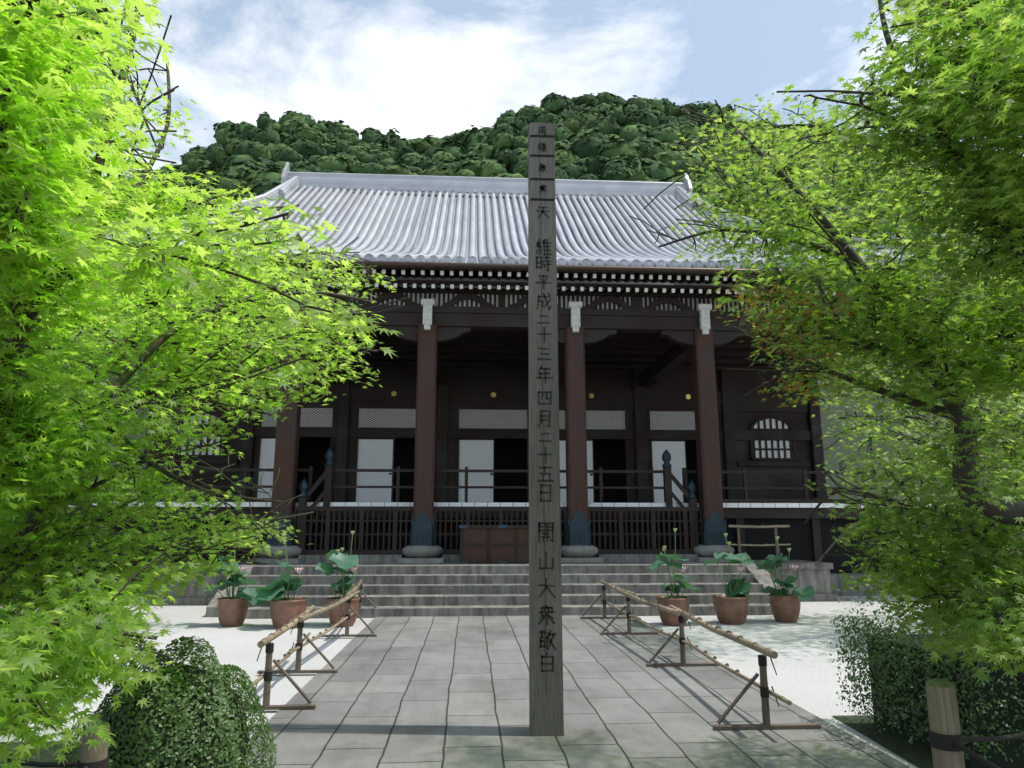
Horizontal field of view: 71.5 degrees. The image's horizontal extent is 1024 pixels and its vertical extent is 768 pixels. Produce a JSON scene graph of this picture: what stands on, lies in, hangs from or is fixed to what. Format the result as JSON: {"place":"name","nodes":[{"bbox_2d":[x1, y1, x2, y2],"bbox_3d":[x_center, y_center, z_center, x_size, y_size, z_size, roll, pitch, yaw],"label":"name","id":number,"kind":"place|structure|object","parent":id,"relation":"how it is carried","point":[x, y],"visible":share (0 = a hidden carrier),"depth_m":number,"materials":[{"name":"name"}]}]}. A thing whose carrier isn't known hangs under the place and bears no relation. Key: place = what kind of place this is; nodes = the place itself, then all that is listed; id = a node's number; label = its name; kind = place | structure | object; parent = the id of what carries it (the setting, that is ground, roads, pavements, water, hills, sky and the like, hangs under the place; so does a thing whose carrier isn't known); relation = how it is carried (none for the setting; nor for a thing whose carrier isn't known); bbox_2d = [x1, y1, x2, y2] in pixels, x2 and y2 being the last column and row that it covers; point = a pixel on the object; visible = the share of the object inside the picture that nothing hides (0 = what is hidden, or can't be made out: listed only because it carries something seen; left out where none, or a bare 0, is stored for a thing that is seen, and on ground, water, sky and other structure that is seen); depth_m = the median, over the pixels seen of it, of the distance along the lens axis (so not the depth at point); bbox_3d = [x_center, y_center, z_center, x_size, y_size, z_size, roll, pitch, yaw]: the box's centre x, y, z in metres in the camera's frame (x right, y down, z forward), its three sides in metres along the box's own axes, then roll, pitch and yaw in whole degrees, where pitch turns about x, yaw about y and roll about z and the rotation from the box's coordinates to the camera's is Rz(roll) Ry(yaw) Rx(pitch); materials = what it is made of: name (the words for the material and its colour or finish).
{"place":"outdoors","nodes":[
{"label":"outdoors","id":0,"kind":"place"},
{"bbox_2d":[0,596,1023,767],"bbox_3d":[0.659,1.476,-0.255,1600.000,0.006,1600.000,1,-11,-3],"label":"ground","id":1,"kind":"structure","parent":0,"point":[806,677],"depth_m":8.57,"materials":[{"name":"white gravel"}]},
{"bbox_2d":[0,360,148,489],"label":"temple wing","id":2,"kind":"structure","parent":1,"relation":"on","point":[135,389],"depth_m":25.01,"materials":[{"name":"brown wood"}]},
{"bbox_2d":[0,253,319,573],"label":"garden trees","id":3,"kind":"object","parent":1,"relation":"on","point":[162,534],"depth_m":11.51,"materials":[{"name":"green plant"}]},
{"bbox_2d":[61,635,276,767],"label":"azalea mound","id":4,"kind":"object","parent":1,"relation":"on","point":[219,671],"visible":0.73,"depth_m":3.62,"materials":[{"name":"green plant"}]},
{"bbox_2d":[0,0,408,767],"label":"maple","id":5,"kind":"object","parent":1,"relation":"on","point":[56,180],"depth_m":2.56,"materials":[{"name":"green plant"}]},
{"bbox_2d":[203,537,267,626],"bbox_3d":[-4.232,3.032,11.001,0.994,1.348,0.697,1,-11,-3],"label":"lotus pot","id":6,"kind":"object","parent":1,"relation":"on","point":[232,611],"visible":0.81,"depth_m":10.84,"materials":[{"name":"ceramic"}]},
{"bbox_2d":[254,531,307,628],"bbox_3d":[-3.495,2.951,10.768,0.782,1.416,0.630,10,-15,-41],"label":"lotus pot","id":7,"kind":"object","parent":1,"relation":"on","point":[284,610],"visible":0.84,"depth_m":10.60,"materials":[{"name":"ceramic"}]},
{"bbox_2d":[243,579,376,709],"bbox_3d":[-2.274,2.961,8.811,0.970,0.588,6.875,1,-11,-3],"label":"bamboo fence","id":8,"kind":"object","parent":1,"relation":"on","point":[269,668],"visible":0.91,"depth_m":7.25,"materials":[{"name":"beige wood"}]},
{"bbox_2d":[315,531,360,626],"bbox_3d":[-2.635,3.002,11.024,0.665,1.417,0.702,-4,-12,18],"label":"lotus pot","id":9,"kind":"object","parent":1,"relation":"on","point":[345,561],"visible":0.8,"depth_m":10.92,"materials":[{"name":"ceramic"}]},
{"bbox_2d":[2,255,1023,618],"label":"temple hall","id":10,"kind":"structure","parent":1,"relation":"on","point":[412,471],"depth_m":16.00,"materials":[{"name":"brown wood"}]},
{"bbox_2d":[199,525,790,564],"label":"bamboo barrier","id":11,"kind":"structure","parent":10,"relation":"on","point":[738,527],"depth_m":14.86,"materials":[{"name":"beige wood"}]},
{"bbox_2d":[3,162,1014,384],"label":"temple roof","id":12,"kind":"structure","parent":10,"relation":"on","point":[420,218],"depth_m":25.30,"materials":[{"name":"grey tile"}]},
{"bbox_2d":[7,678,1023,767],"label":"rope fence posts","id":13,"kind":"object","parent":1,"relation":"on","point":[947,739],"visible":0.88,"depth_m":2.90,"materials":[{"name":"brown wood"}]},
{"bbox_2d":[104,634,1023,767],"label":"hedges","id":14,"kind":"object","parent":1,"relation":"on","point":[1009,751],"visible":0.45,"depth_m":4.46,"materials":[{"name":"green plant"}]},
{"bbox_2d":[648,528,702,625],"bbox_3d":[2.572,2.989,11.063,0.759,1.457,0.990,1,-11,-3],"label":"lotus pot","id":15,"kind":"object","parent":1,"relation":"on","point":[681,602],"visible":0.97,"depth_m":10.95,"materials":[{"name":"ceramic"}]},
{"bbox_2d":[703,533,754,624],"bbox_3d":[3.402,3.067,11.256,0.834,1.381,0.555,3,-12,-16],"label":"lotus pot","id":16,"kind":"object","parent":1,"relation":"on","point":[731,605],"visible":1,"depth_m":11.13,"materials":[{"name":"ceramic"}]},
{"bbox_2d":[755,536,814,622],"bbox_3d":[4.325,3.118,11.386,0.850,1.330,0.704,1,-11,-3],"label":"lotus pot","id":17,"kind":"object","parent":1,"relation":"on","point":[785,606],"visible":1,"depth_m":11.28,"materials":[{"name":"ceramic"}]},
{"bbox_2d":[629,0,1023,685],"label":"maple","id":18,"kind":"object","parent":1,"relation":"on","point":[967,112],"depth_m":3.17,"materials":[{"name":"green plant"}]},
{"bbox_2d":[757,189,1023,589],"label":"garden trees","id":19,"kind":"object","parent":1,"relation":"on","point":[899,419],"depth_m":10.37,"materials":[{"name":"green plant"}]},
{"bbox_2d":[830,579,1023,763],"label":"hedge","id":20,"kind":"object","parent":1,"relation":"on","point":[900,680],"visible":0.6,"depth_m":4.91,"materials":[{"name":"green plant"}]},
{"bbox_2d":[954,650,1023,750],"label":"hedge stems","id":21,"kind":"object","parent":20,"relation":"attached to","point":[972,743],"visible":0.17,"depth_m":4.48,"materials":[{"name":"brown wood"}]},
{"bbox_2d":[873,230,1022,495],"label":"temple wing","id":22,"kind":"structure","parent":1,"relation":"on","point":[989,412],"depth_m":21.27,"materials":[{"name":"brown wood"}]},
{"bbox_2d":[76,159,953,499],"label":"hillside","id":23,"kind":"structure","parent":0,"point":[838,447],"depth_m":53.75,"materials":[{"name":"green plant"}]},
{"bbox_2d":[5,91,1022,269],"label":"hill forest","id":24,"kind":"object","parent":23,"relation":"on","point":[226,172],"visible":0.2,"depth_m":106.00,"materials":[{"name":"green plant"}]},
{"bbox_2d":[16,0,1021,189],"label":"sky","id":25,"kind":"structure","parent":0,"point":[416,68],"materials":[{"name":"white"}]},
{"bbox_2d":[245,615,909,767],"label":"stone path","id":26,"kind":"structure","parent":0,"point":[428,692],"depth_m":5.80,"materials":[{"name":"stone"}]},
{"bbox_2d":[528,122,563,735],"bbox_3d":[0.251,0.318,5.652,0.232,5.183,0.234,1,-11,-3],"label":"memorial post","id":27,"kind":"object","parent":26,"relation":"on","point":[546,712],"visible":1,"depth_m":5.51,"materials":[{"name":"grey wood"}]},
{"bbox_2d":[580,580,820,729],"bbox_3d":[1.744,2.888,8.441,0.906,0.588,7.040,1,-11,-3],"label":"bamboo fence","id":28,"kind":"object","parent":26,"relation":"on","point":[765,691],"visible":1,"depth_m":6.63,"materials":[{"name":"beige wood"}]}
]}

